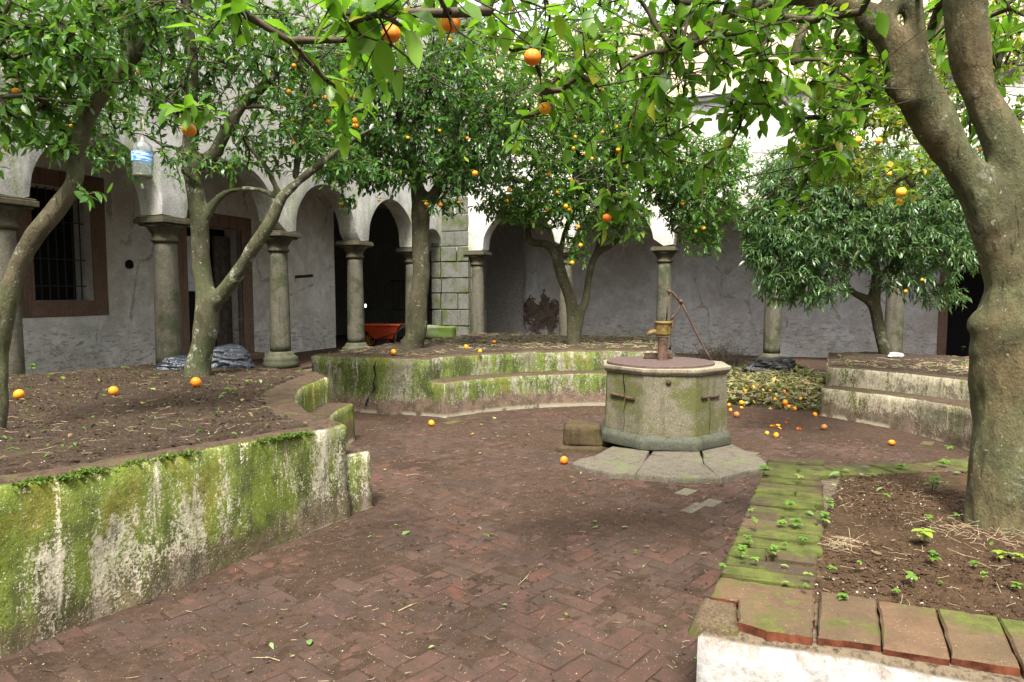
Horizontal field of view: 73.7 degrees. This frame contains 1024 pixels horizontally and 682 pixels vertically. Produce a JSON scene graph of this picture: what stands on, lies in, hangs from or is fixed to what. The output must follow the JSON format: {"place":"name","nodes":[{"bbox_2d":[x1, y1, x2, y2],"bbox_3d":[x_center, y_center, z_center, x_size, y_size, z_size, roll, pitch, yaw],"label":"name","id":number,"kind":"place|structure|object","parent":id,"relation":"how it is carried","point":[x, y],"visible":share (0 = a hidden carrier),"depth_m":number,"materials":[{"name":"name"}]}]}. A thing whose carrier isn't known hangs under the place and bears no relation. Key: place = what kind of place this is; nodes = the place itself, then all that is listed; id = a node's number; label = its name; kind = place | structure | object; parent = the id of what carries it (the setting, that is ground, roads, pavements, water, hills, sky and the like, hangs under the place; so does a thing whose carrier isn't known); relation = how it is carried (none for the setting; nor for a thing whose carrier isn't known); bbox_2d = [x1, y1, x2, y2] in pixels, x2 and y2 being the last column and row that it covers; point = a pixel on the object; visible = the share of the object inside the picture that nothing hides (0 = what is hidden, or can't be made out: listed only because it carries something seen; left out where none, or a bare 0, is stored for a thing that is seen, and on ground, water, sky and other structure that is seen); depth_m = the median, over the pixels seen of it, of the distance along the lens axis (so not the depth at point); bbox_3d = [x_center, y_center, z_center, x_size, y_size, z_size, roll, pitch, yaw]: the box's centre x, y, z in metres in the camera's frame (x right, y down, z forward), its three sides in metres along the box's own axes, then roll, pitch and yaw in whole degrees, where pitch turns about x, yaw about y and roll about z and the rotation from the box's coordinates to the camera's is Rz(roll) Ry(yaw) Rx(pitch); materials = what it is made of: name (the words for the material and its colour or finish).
{"place":"outdoors","nodes":[
{"label":"outdoors","id":0,"kind":"place"},
{"bbox_2d":[252,335,431,369],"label":"gallery floor","id":1,"kind":"structure","parent":0,"point":[304,359],"depth_m":16.52,"materials":[{"name":"grey stone"}]},
{"bbox_2d":[0,195,39,376],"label":"stone column","id":2,"kind":"structure","parent":1,"relation":"on","point":[13,209],"depth_m":8.20,"materials":[{"name":"stone"}]},
{"bbox_2d":[133,215,189,364],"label":"stone column","id":3,"kind":"structure","parent":1,"relation":"on","point":[164,231],"depth_m":10.35,"materials":[{"name":"stone"}]},
{"bbox_2d":[16,140,335,374],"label":"gallery wall","id":4,"kind":"structure","parent":1,"relation":"on","point":[87,296],"depth_m":12.04,"materials":[{"name":"paint"}]},
{"bbox_2d":[16,167,108,317],"bbox_3d":[-7.357,-1.550,10.970,0.455,2.306,1.496,2,4,21],"label":"window","id":5,"kind":"structure","parent":4,"relation":"in","point":[51,274],"depth_m":11.16,"materials":[{"name":"stone"}]},
{"bbox_2d":[177,210,264,359],"bbox_3d":[-6.093,-1.071,13.920,0.810,3.023,2.050,2,4,21],"label":"doorway","id":6,"kind":"structure","parent":4,"relation":"in","point":[220,259],"depth_m":14.33,"materials":[{"name":"stone"}]},
{"bbox_2d":[376,202,387,208],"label":"gallery ceiling","id":7,"kind":"structure","parent":4,"relation":"on","point":[381,205],"depth_m":21.63,"materials":[{"name":"paint"}]},
{"bbox_2d":[263,230,300,368],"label":"stone column","id":8,"kind":"structure","parent":1,"relation":"on","point":[280,354],"depth_m":12.73,"materials":[{"name":"stone"}]},
{"bbox_2d":[335,240,373,350],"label":"stone column","id":9,"kind":"structure","parent":1,"relation":"on","point":[354,250],"depth_m":15.05,"materials":[{"name":"stone"}]},
{"bbox_2d":[364,323,404,346],"bbox_3d":[-3.337,-0.171,17.930,1.211,0.649,0.708,0,4,0],"label":"wheelbarrow","id":10,"kind":"object","parent":1,"relation":"on","point":[387,331],"visible":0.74,"depth_m":17.68,"materials":[{"name":"red paint"}]},
{"bbox_2d":[396,248,412,342],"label":"stone column","id":11,"kind":"structure","parent":1,"relation":"on","point":[406,253],"depth_m":17.38,"materials":[{"name":"stone"}]},
{"bbox_2d":[0,0,441,251],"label":"arcade wall","id":12,"kind":"structure","parent":11,"relation":"on","point":[160,193],"depth_m":11.70,"materials":[{"name":"paint"}]},
{"bbox_2d":[334,209,523,336],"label":"end wall","id":13,"kind":"structure","parent":1,"relation":"on","point":[383,263],"depth_m":22.18,"materials":[{"name":"paint"}]},
{"bbox_2d":[390,280,432,309],"bbox_3d":[-3.030,-1.429,21.226,1.700,0.935,0.038,2,4,21],"label":"iron railing","id":14,"kind":"object","parent":13,"relation":"attached to","point":[398,291],"visible":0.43,"depth_m":21.44,"materials":[{"name":"black metal"}]},
{"bbox_2d":[431,17,486,338],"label":"corner pier","id":15,"kind":"structure","parent":1,"relation":"on","point":[451,283],"depth_m":18.50,"materials":[{"name":"stone"}]},
{"bbox_2d":[0,403,969,681],"bbox_3d":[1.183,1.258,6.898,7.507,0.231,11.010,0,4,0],"label":"brick pavement","id":16,"kind":"structure","parent":0,"point":[564,663],"depth_m":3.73,"materials":[{"name":"brick"}]},
{"bbox_2d":[0,364,372,658],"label":"raised bed","id":17,"kind":"object","parent":16,"relation":"on","point":[90,547],"visible":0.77,"depth_m":4.05,"materials":[{"name":"soil"}]},
{"bbox_2d":[13,389,24,398],"bbox_3d":[-4.415,0.477,6.113,0.078,0.089,0.089,12,21,20],"label":"orange","id":18,"kind":"object","parent":17,"relation":"on","point":[18,393],"visible":0.97,"depth_m":6.09,"materials":[{"name":"orange food"}]},
{"bbox_2d":[0,0,204,429],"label":"orange tree","id":19,"kind":"object","parent":17,"relation":"on","point":[58,56],"visible":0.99,"depth_m":4.35,"materials":[{"name":"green plant"}]},
{"bbox_2d":[108,386,118,394],"bbox_3d":[-3.702,0.462,6.340,0.078,0.086,0.088,-25,26,22],"label":"orange","id":20,"kind":"object","parent":17,"relation":"on","point":[112,390],"visible":0.97,"depth_m":6.31,"materials":[{"name":"orange food"}]},
{"bbox_2d":[0,371,280,462],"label":"grit","id":21,"kind":"object","parent":17,"relation":"on","point":[114,425],"visible":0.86,"depth_m":5.04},
{"bbox_2d":[1,366,288,456],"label":"ground cover","id":22,"kind":"object","parent":17,"relation":"on","point":[75,443],"visible":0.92,"depth_m":5.30,"materials":[{"name":"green plant"}]},
{"bbox_2d":[8,371,288,462],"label":"straw litter","id":23,"kind":"object","parent":17,"relation":"on","point":[130,410],"visible":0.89,"depth_m":4.97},
{"bbox_2d":[0,363,300,467],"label":"soil crumbs","id":24,"kind":"object","parent":17,"relation":"on","point":[56,459],"visible":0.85,"depth_m":5.54,"materials":[{"name":"brown soil"}]},
{"bbox_2d":[0,363,306,464],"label":"dead leaves","id":25,"kind":"object","parent":17,"relation":"on","point":[93,425],"visible":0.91,"depth_m":5.84,"materials":[{"name":"brown plant"}]},
{"bbox_2d":[9,430,315,489],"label":"moss cushions","id":26,"kind":"object","parent":17,"relation":"on","point":[70,475],"visible":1,"depth_m":3.57,"materials":[{"name":"green plant"}]},
{"bbox_2d":[153,355,187,370],"bbox_3d":[-4.240,0.279,8.731,0.586,0.194,0.421,-3,5,-36],"label":"plastic bag","id":27,"kind":"object","parent":17,"relation":"on","point":[177,362],"visible":0.44,"depth_m":8.60,"materials":[{"name":"grey plastic"}]},
{"bbox_2d":[0,0,381,376],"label":"orange tree","id":28,"kind":"object","parent":17,"relation":"on","point":[210,300],"visible":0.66,"depth_m":7.62,"materials":[{"name":"green plant"}]},
{"bbox_2d":[131,118,153,178],"bbox_3d":[-3.513,-1.838,6.488,0.189,0.577,0.189,2,4,0],"label":"plastic bottle","id":29,"kind":"object","parent":28,"relation":"hanging from","point":[141,156],"visible":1,"depth_m":6.45,"materials":[{"name":"white"}]},
{"bbox_2d":[190,377,200,386],"bbox_3d":[-3.218,0.420,6.949,0.108,0.108,0.095,40,50,12],"label":"orange","id":30,"kind":"object","parent":17,"relation":"on","point":[195,381],"visible":1,"depth_m":6.91,"materials":[{"name":"orange food"}]},
{"bbox_2d":[211,343,255,367],"bbox_3d":[-3.786,0.189,9.042,0.793,0.307,0.530,0,4,0],"label":"plastic bag","id":31,"kind":"object","parent":17,"relation":"on","point":[236,355],"visible":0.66,"depth_m":8.87,"materials":[{"name":"grey plastic"}]},
{"bbox_2d":[252,657,279,660],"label":"twig","id":32,"kind":"object","parent":16,"relation":"on","point":[266,657],"visible":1,"depth_m":3.08,"materials":[{"name":"beige wood"}]},
{"bbox_2d":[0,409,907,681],"bbox_3d":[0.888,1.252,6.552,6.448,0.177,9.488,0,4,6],"label":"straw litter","id":33,"kind":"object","parent":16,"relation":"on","point":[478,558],"visible":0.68,"depth_m":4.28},
{"bbox_2d":[4,407,913,681],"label":"soil crumbs","id":34,"kind":"object","parent":16,"relation":"on","point":[462,553],"visible":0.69,"depth_m":4.44,"materials":[{"name":"brown soil"}]},
{"bbox_2d":[23,412,894,670],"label":"dead leaves","id":35,"kind":"object","parent":16,"relation":"on","point":[540,564],"visible":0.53,"depth_m":4.66,"materials":[{"name":"brown plant"}]},
{"bbox_2d":[30,414,908,677],"bbox_3d":[0.782,1.244,6.797,6.987,0.176,9.587,0,4,0],"label":"grit","id":36,"kind":"object","parent":16,"relation":"on","point":[506,509],"visible":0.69,"depth_m":4.62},
{"bbox_2d":[560,456,567,463],"bbox_3d":[0.525,1.205,6.904,0.081,0.082,0.072,14,-2,-31],"label":"orange","id":37,"kind":"object","parent":16,"relation":"on","point":[563,459],"visible":1,"depth_m":6.88,"materials":[{"name":"orange food"}]},
{"bbox_2d":[557,420,602,452],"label":"stone block","id":38,"kind":"structure","parent":16,"relation":"on","point":[581,436],"depth_m":7.50,"materials":[{"name":"beige stone"}]},
{"bbox_2d":[572,356,765,483],"bbox_3d":[1.558,0.806,7.378,1.974,1.090,2.578,0,4,0],"label":"stone well","id":39,"kind":"object","parent":16,"relation":"on","point":[662,409],"visible":0.91,"depth_m":7.26,"materials":[{"name":"stone"}]},
{"bbox_2d":[643,353,672,357],"bbox_3d":[1.740,0.173,8.139,0.340,0.064,0.066,0,4,0],"label":"iron channel","id":40,"kind":"object","parent":39,"relation":"on","point":[652,355],"visible":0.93,"depth_m":8.11,"materials":[{"name":"brown metal"}]},
{"bbox_2d":[646,289,711,359],"bbox_3d":[1.944,-0.183,7.957,0.774,0.834,0.210,0,4,0],"label":"hand pump","id":41,"kind":"object","parent":39,"relation":"on","point":[662,328],"visible":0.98,"depth_m":7.93,"materials":[{"name":"metal"}]},
{"bbox_2d":[821,424,826,429],"bbox_3d":[4.022,1.109,8.797,0.069,0.078,0.079,22,-23,-25],"label":"orange","id":42,"kind":"object","parent":16,"relation":"on","point":[823,426],"visible":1,"depth_m":8.77,"materials":[{"name":"orange food"}]},
{"bbox_2d":[888,440,894,444],"bbox_3d":[4.341,1.163,7.806,0.076,0.062,0.075,-7,-25,43],"label":"orange","id":43,"kind":"object","parent":16,"relation":"on","point":[891,442],"visible":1,"depth_m":7.78,"materials":[{"name":"orange food"}]},
{"bbox_2d":[819,351,972,450],"bbox_3d":[6.864,0.937,8.201,5.649,1.092,7.596,1,4,18],"label":"raised bed","id":44,"kind":"object","parent":16,"relation":"on","point":[926,402],"visible":0.57,"depth_m":9.06,"materials":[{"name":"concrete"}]},
{"bbox_2d":[732,135,984,354],"bbox_3d":[5.885,-1.470,11.274,4.636,4.070,2.835,-1,4,-12],"label":"bushy tree","id":45,"kind":"object","parent":44,"relation":"on","point":[806,236],"visible":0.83,"depth_m":10.79,"materials":[{"name":"green plant"}]},
{"bbox_2d":[760,0,1023,211],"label":"lemon tree","id":46,"kind":"object","parent":44,"relation":"on","point":[894,122],"visible":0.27,"depth_m":6.81,"materials":[{"name":"green plant"}]},
{"bbox_2d":[888,352,903,356],"bbox_3d":[6.201,0.213,11.044,0.311,0.076,0.147,-1,4,-17],"label":"plastic scrap","id":47,"kind":"object","parent":44,"relation":"on","point":[893,354],"visible":1,"depth_m":10.99,"materials":[{"name":"white plastic"}]},
{"bbox_2d":[831,351,968,373],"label":"straw litter","id":48,"kind":"object","parent":44,"relation":"on","point":[911,366],"visible":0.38,"depth_m":9.99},
{"bbox_2d":[837,357,968,374],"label":"dead leaves","id":49,"kind":"object","parent":44,"relation":"on","point":[913,367],"visible":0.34,"depth_m":9.80,"materials":[{"name":"brown plant"}]},
{"bbox_2d":[840,354,966,374],"bbox_3d":[5.932,0.367,9.347,3.686,0.129,6.013,3,5,41],"label":"ground cover","id":50,"kind":"object","parent":44,"relation":"on","point":[928,366],"visible":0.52,"depth_m":9.77,"materials":[{"name":"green plant"}]},
{"bbox_2d":[559,249,579,335],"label":"stone column","id":51,"kind":"structure","parent":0,"point":[562,313],"depth_m":17.53,"materials":[{"name":"stone"}]},
{"bbox_2d":[435,0,740,38],"label":"sky","id":52,"kind":"structure","parent":0,"point":[632,2],"materials":[{"name":"white"}]},
{"bbox_2d":[650,246,678,356],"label":"stone column","id":53,"kind":"structure","parent":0,"point":[664,255],"depth_m":16.60,"materials":[{"name":"stone"}]},
{"bbox_2d":[674,353,826,371],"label":"gallery floor","id":54,"kind":"structure","parent":0,"point":[817,364],"depth_m":17.11,"materials":[{"name":"grey stone"}]},
{"bbox_2d":[463,251,491,333],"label":"stone column","id":55,"kind":"structure","parent":54,"relation":"on","point":[477,259],"depth_m":18.41,"materials":[{"name":"stone"}]},
{"bbox_2d":[439,60,1023,250],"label":"arcade wall","id":56,"kind":"structure","parent":55,"relation":"on","point":[480,231],"depth_m":15.89,"materials":[{"name":"paint"}]},
{"bbox_2d":[675,83,720,92],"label":"ledge weeds","id":57,"kind":"object","parent":56,"relation":"on","point":[696,88],"visible":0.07,"depth_m":16.44,"materials":[{"name":"green plant"}]},
{"bbox_2d":[479,0,1023,109],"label":"rubble wall","id":58,"kind":"structure","parent":56,"relation":"on","point":[787,43],"depth_m":16.40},
{"bbox_2d":[523,198,983,357],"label":"gallery wall","id":59,"kind":"structure","parent":54,"relation":"on","point":[716,296],"depth_m":19.02,"materials":[{"name":"paint"}]},
{"bbox_2d":[936,244,983,356],"bbox_3d":[11.406,-0.943,17.018,1.400,2.918,0.475,2,4,21],"label":"doorway","id":60,"kind":"structure","parent":59,"relation":"in","point":[953,333],"depth_m":17.20,"materials":[{"name":"stone"}]},
{"bbox_2d":[757,244,782,357],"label":"stone column","id":61,"kind":"structure","parent":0,"point":[772,334],"depth_m":15.77,"materials":[{"name":"stone"}]},
{"bbox_2d":[727,372,820,409],"bbox_3d":[4.546,0.765,11.975,3.120,0.587,3.600,0,4,0],"label":"dirt mound","id":62,"kind":"object","parent":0,"point":[767,406],"visible":0.05,"depth_m":10.78,"materials":[{"name":"plant"}]},
{"bbox_2d":[675,332,767,367],"bbox_3d":[4.089,0.416,13.480,3.122,1.177,2.349,2,5,29],"label":"brush pile","id":63,"kind":"object","parent":62,"relation":"on","point":[720,355],"visible":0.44,"depth_m":13.32,"materials":[{"name":"brown plant"}]},
{"bbox_2d":[727,360,825,410],"bbox_3d":[4.479,0.708,12.126,2.627,0.811,3.761,0,4,0],"label":"leaf heap","id":64,"kind":"object","parent":62,"relation":"on","point":[815,390],"visible":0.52,"depth_m":11.05,"materials":[{"name":"green plant"}]},
{"bbox_2d":[742,356,801,371],"bbox_3d":[4.486,0.387,11.749,1.035,0.248,0.516,1,4,9],"label":"plastic bag","id":65,"kind":"object","parent":64,"relation":"on","point":[781,363],"visible":0.82,"depth_m":11.61,"materials":[{"name":"black plastic"}]},
{"bbox_2d":[881,246,905,352],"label":"stone column","id":66,"kind":"structure","parent":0,"point":[894,317],"depth_m":14.86,"materials":[{"name":"stone"}]},
{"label":"ground","id":67,"kind":"structure","parent":0,"visible":0},
{"bbox_2d":[311,333,669,417],"bbox_3d":[0.388,0.560,12.601,5.148,1.134,6.376,1,4,19],"label":"raised bed","id":68,"kind":"object","parent":67,"relation":"on","point":[459,381],"visible":0.71,"depth_m":10.45,"materials":[{"name":"stone"}]},
{"bbox_2d":[286,0,580,349],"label":"orange tree","id":69,"kind":"object","parent":68,"relation":"on","point":[454,159],"visible":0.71,"depth_m":10.33,"materials":[{"name":"green plant"}]},
{"bbox_2d":[425,325,455,338],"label":"stone block","id":70,"kind":"structure","parent":68,"relation":"on","point":[436,331],"depth_m":15.52,"materials":[{"name":"green stone"}]},
{"bbox_2d":[328,333,656,354],"bbox_3d":[0.381,0.041,12.445,4.875,0.062,5.789,1,4,19],"label":"ground cover","id":71,"kind":"object","parent":68,"relation":"on","point":[529,342],"visible":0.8,"depth_m":12.79,"materials":[{"name":"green plant"}]},
{"bbox_2d":[338,332,657,355],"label":"straw litter","id":72,"kind":"object","parent":68,"relation":"on","point":[525,342],"visible":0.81,"depth_m":12.74,"materials":[{"name":"beige plant"}]},
{"bbox_2d":[365,332,656,354],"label":"dead leaves","id":73,"kind":"object","parent":68,"relation":"on","point":[535,342],"visible":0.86,"depth_m":12.94,"materials":[{"name":"brown plant"}]},
{"bbox_2d":[467,0,755,344],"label":"orange tree","id":74,"kind":"object","parent":68,"relation":"on","point":[570,207],"visible":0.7,"depth_m":11.45,"materials":[{"name":"green plant"}]},
{"bbox_2d":[688,456,1023,681],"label":"raised bed","id":75,"kind":"object","parent":67,"relation":"on","point":[755,621],"visible":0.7,"depth_m":2.62,"materials":[{"name":"soil"}]},
{"bbox_2d":[102,0,1023,536],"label":"orange tree","id":76,"kind":"object","parent":75,"relation":"on","point":[988,192],"visible":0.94,"depth_m":3.30,"materials":[{"name":"green plant"}]},
{"bbox_2d":[719,562,725,577],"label":"seedling","id":77,"kind":"object","parent":75,"relation":"on","point":[721,564],"visible":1,"depth_m":2.83,"materials":[{"name":"green plant"}]},
{"bbox_2d":[734,544,746,557],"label":"seedling","id":78,"kind":"object","parent":75,"relation":"on","point":[740,546],"visible":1,"depth_m":3.04,"materials":[{"name":"green plant"}]},
{"bbox_2d":[743,535,752,541],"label":"seedling","id":79,"kind":"object","parent":75,"relation":"on","point":[748,539],"visible":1,"depth_m":3.19,"materials":[{"name":"green plant"}]},
{"bbox_2d":[758,465,771,477],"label":"seedling","id":80,"kind":"object","parent":75,"relation":"on","point":[767,467],"visible":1,"depth_m":4.38,"materials":[{"name":"green plant"}]},
{"bbox_2d":[768,544,779,559],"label":"seedling","id":81,"kind":"object","parent":75,"relation":"on","point":[773,546],"visible":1,"depth_m":3.04,"materials":[{"name":"green plant"}]},
{"bbox_2d":[777,519,786,526],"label":"seedling","id":82,"kind":"object","parent":75,"relation":"on","point":[782,521],"visible":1,"depth_m":3.43,"materials":[{"name":"green plant"}]},
{"bbox_2d":[785,500,795,510],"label":"seedling","id":83,"kind":"object","parent":75,"relation":"on","point":[788,502],"visible":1,"depth_m":3.72,"materials":[{"name":"green plant"}]},
{"bbox_2d":[789,518,802,527],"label":"seedling","id":84,"kind":"object","parent":75,"relation":"on","point":[797,522],"visible":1,"depth_m":3.42,"materials":[{"name":"green plant"}]},
{"bbox_2d":[798,536,806,543],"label":"seedling","id":85,"kind":"object","parent":75,"relation":"on","point":[803,539],"visible":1,"depth_m":3.20,"materials":[{"name":"green plant"}]},
{"bbox_2d":[818,511,830,526],"bbox_3d":[1.587,0.909,3.463,0.063,0.081,0.071,-1,4,-12],"label":"seedling","id":86,"kind":"object","parent":75,"relation":"on","point":[824,513],"visible":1,"depth_m":3.46,"materials":[{"name":"green plant"}]},
{"bbox_2d":[824,497,834,508],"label":"seedling","id":87,"kind":"object","parent":75,"relation":"on","point":[831,503],"visible":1,"depth_m":3.71,"materials":[{"name":"green plant"}]},
{"bbox_2d":[817,531,868,552],"bbox_3d":[1.550,0.949,3.199,0.231,0.103,0.186,-2,4,-22],"label":"straw tuft","id":88,"kind":"object","parent":75,"relation":"on","point":[840,543],"visible":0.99,"depth_m":3.20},
{"bbox_2d":[837,593,848,599],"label":"seedling","id":89,"kind":"object","parent":75,"relation":"on","point":[844,595],"visible":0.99,"depth_m":2.64,"materials":[{"name":"green plant"}]},
{"bbox_2d":[830,472,980,582],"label":"dead leaves","id":90,"kind":"object","parent":75,"relation":"on","point":[877,552],"visible":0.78,"depth_m":3.28,"materials":[{"name":"brown plant"}]},
{"bbox_2d":[798,470,1023,622],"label":"soil crumbs","id":91,"kind":"object","parent":75,"relation":"on","point":[910,553],"visible":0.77,"depth_m":3.08,"materials":[{"name":"brown soil"}]},
{"bbox_2d":[905,571,917,579],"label":"seedling","id":92,"kind":"object","parent":75,"relation":"on","point":[911,575],"visible":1,"depth_m":2.76,"materials":[{"name":"green plant"}]},
{"bbox_2d":[815,480,1012,616],"bbox_3d":[2.848,0.907,4.219,1.313,0.024,4.481,4,5,42],"label":"grit","id":93,"kind":"object","parent":75,"relation":"on","point":[895,559],"visible":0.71,"depth_m":3.00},
{"bbox_2d":[819,469,1022,610],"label":"straw litter","id":94,"kind":"object","parent":75,"relation":"on","point":[909,544],"visible":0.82,"depth_m":3.49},
{"bbox_2d":[911,528,934,545],"bbox_3d":[1.957,0.940,3.241,0.101,0.096,0.109,3,5,38],"label":"seedling","id":95,"kind":"object","parent":75,"relation":"on","point":[925,532],"visible":1,"depth_m":3.23,"materials":[{"name":"green plant"}]},
{"bbox_2d":[924,475,942,492],"bbox_3d":[2.528,0.869,4.082,0.091,0.117,0.102,-3,5,-34],"label":"seedling","id":96,"kind":"object","parent":75,"relation":"on","point":[935,479],"visible":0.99,"depth_m":4.08,"materials":[{"name":"green plant"}]},
{"bbox_2d":[927,550,942,564],"bbox_3d":[1.858,0.961,3.010,0.051,0.066,0.057,0,4,0],"label":"seedling","id":97,"kind":"object","parent":75,"relation":"on","point":[933,558],"visible":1,"depth_m":3.00,"materials":[{"name":"green plant"}]},
{"bbox_2d":[915,518,978,533],"bbox_3d":[2.249,0.929,3.481,0.395,0.061,0.213,0,4,0],"label":"straw tuft","id":98,"kind":"object","parent":75,"relation":"on","point":[951,525],"visible":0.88,"depth_m":3.44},
{"bbox_2d":[907,514,1023,557],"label":"straw tuft","id":99,"kind":"object","parent":75,"relation":"on","point":[977,525],"visible":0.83,"depth_m":3.33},
{"bbox_2d":[969,560,979,566],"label":"seedling","id":100,"kind":"object","parent":75,"relation":"on","point":[974,562],"visible":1,"depth_m":2.97,"materials":[{"name":"green plant"}]},
{"bbox_2d":[991,550,1006,560],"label":"seedling","id":101,"kind":"object","parent":75,"relation":"on","point":[999,553],"visible":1,"depth_m":3.05,"materials":[{"name":"green plant"}]},
{"bbox_2d":[1011,553,1023,559],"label":"seedling","id":102,"kind":"object","parent":75,"relation":"on","point":[1017,555],"visible":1,"depth_m":3.03,"materials":[{"name":"green plant"}]},
{"bbox_2d":[1011,581,1023,590],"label":"seedling","id":103,"kind":"object","parent":75,"relation":"on","point":[1017,585],"visible":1,"depth_m":2.75,"materials":[{"name":"green plant"}]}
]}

